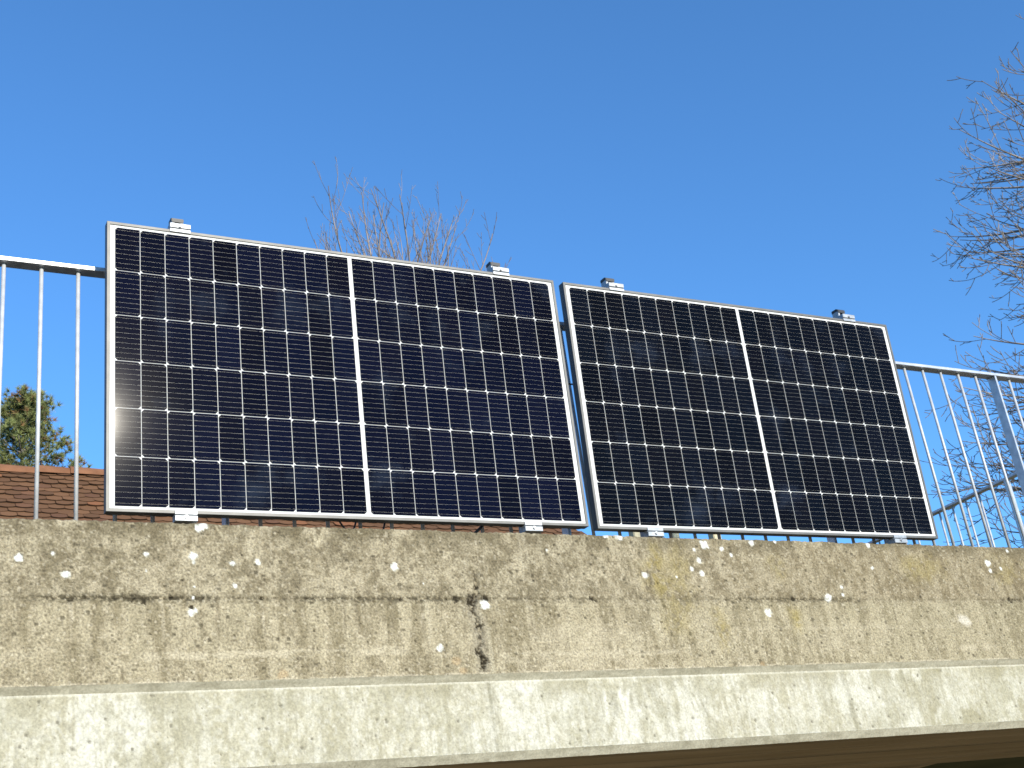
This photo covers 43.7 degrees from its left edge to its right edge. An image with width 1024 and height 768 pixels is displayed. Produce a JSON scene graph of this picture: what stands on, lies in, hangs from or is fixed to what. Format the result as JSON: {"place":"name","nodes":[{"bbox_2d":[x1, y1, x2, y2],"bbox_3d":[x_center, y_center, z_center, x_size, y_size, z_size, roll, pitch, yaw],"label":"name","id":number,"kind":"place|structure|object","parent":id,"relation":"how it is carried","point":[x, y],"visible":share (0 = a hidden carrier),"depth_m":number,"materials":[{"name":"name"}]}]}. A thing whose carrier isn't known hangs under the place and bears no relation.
{"place":"outdoors","nodes":[
{"label":"outdoors","id":0,"kind":"place"},
{"bbox_2d":[0,464,586,534],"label":"tiled house","id":1,"kind":"structure","parent":0,"point":[56,493],"depth_m":15.76,"materials":[{"name":"tile"}]},
{"bbox_2d":[0,0,1023,547],"label":"sky","id":2,"kind":"structure","parent":0,"point":[780,155],"materials":[{"name":"blue"}]},
{"bbox_2d":[628,532,639,536],"bbox_3d":[1.543,2.832,13.771,0.134,3.030,0.134,5,-27,-27],"label":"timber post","id":3,"kind":"object","parent":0,"point":[634,534],"depth_m":14.23,"materials":[{"name":"beige wood"}]},
{"bbox_2d":[672,533,679,537],"bbox_3d":[2.012,2.874,14.016,0.114,3.030,0.114,5,-27,-27],"label":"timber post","id":4,"kind":"object","parent":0,"point":[675,535],"depth_m":14.48,"materials":[{"name":"beige wood"}]},
{"bbox_2d":[708,534,721,538],"bbox_3d":[2.515,2.919,14.279,0.134,3.030,0.134,5,-27,-27],"label":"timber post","id":5,"kind":"object","parent":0,"point":[711,536],"depth_m":14.74,"materials":[{"name":"beige wood"}]},
{"bbox_2d":[921,757,1023,767],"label":"terrace ground","id":6,"kind":"structure","parent":0,"point":[1014,762],"depth_m":11.06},
{"bbox_2d":[0,382,91,467],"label":"pine tree","id":7,"kind":"object","parent":6,"relation":"on","point":[18,415],"visible":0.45,"depth_m":34.69,"materials":[{"name":"green plant"}]},
{"bbox_2d":[305,157,510,270],"bbox_3d":[-1.506,1.946,24.878,4.355,14.400,4.869,-7,-24,-2],"label":"bare tree","id":8,"kind":"object","parent":6,"relation":"on","point":[397,251],"visible":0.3,"depth_m":25.90,"materials":[{"name":"brown plant"}]},
{"label":"ground","id":9,"kind":"structure","parent":0,"visible":0},
{"bbox_2d":[0,518,1023,767],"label":"concrete bridge","id":10,"kind":"structure","parent":9,"relation":"on","point":[142,644],"depth_m":4.36,"materials":[{"name":"concrete"}]},
{"bbox_2d":[0,256,1023,547],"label":"guard railing","id":11,"kind":"object","parent":10,"relation":"on","point":[40,266],"visible":0.18,"depth_m":5.39,"materials":[{"name":"metal"}]},
{"bbox_2d":[104,218,588,533],"bbox_3d":[-0.565,-0.020,4.600,1.755,1.142,0.088,5,-25,-28],"label":"solar panel","id":12,"kind":"object","parent":11,"relation":"attached to","point":[247,379],"visible":0.99,"depth_m":4.51,"materials":[{"name":"glass"}]},
{"bbox_2d":[559,278,937,543],"bbox_3d":[1.022,0.124,5.422,1.755,1.142,0.088,5,-25,-28],"label":"solar panel","id":13,"kind":"object","parent":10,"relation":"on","point":[694,416],"visible":1,"depth_m":5.33,"materials":[{"name":"glass"}]},
{"bbox_2d":[867,472,1023,547],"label":"side railing","id":14,"kind":"object","parent":10,"relation":"on","point":[979,492],"visible":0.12,"depth_m":8.27,"materials":[{"name":"metal"}]},
{"bbox_2d":[919,14,1023,547],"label":"bare tree","id":15,"kind":"object","parent":9,"relation":"on","point":[1012,164],"visible":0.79,"depth_m":11.02,"materials":[{"name":"brown plant"}]}
]}

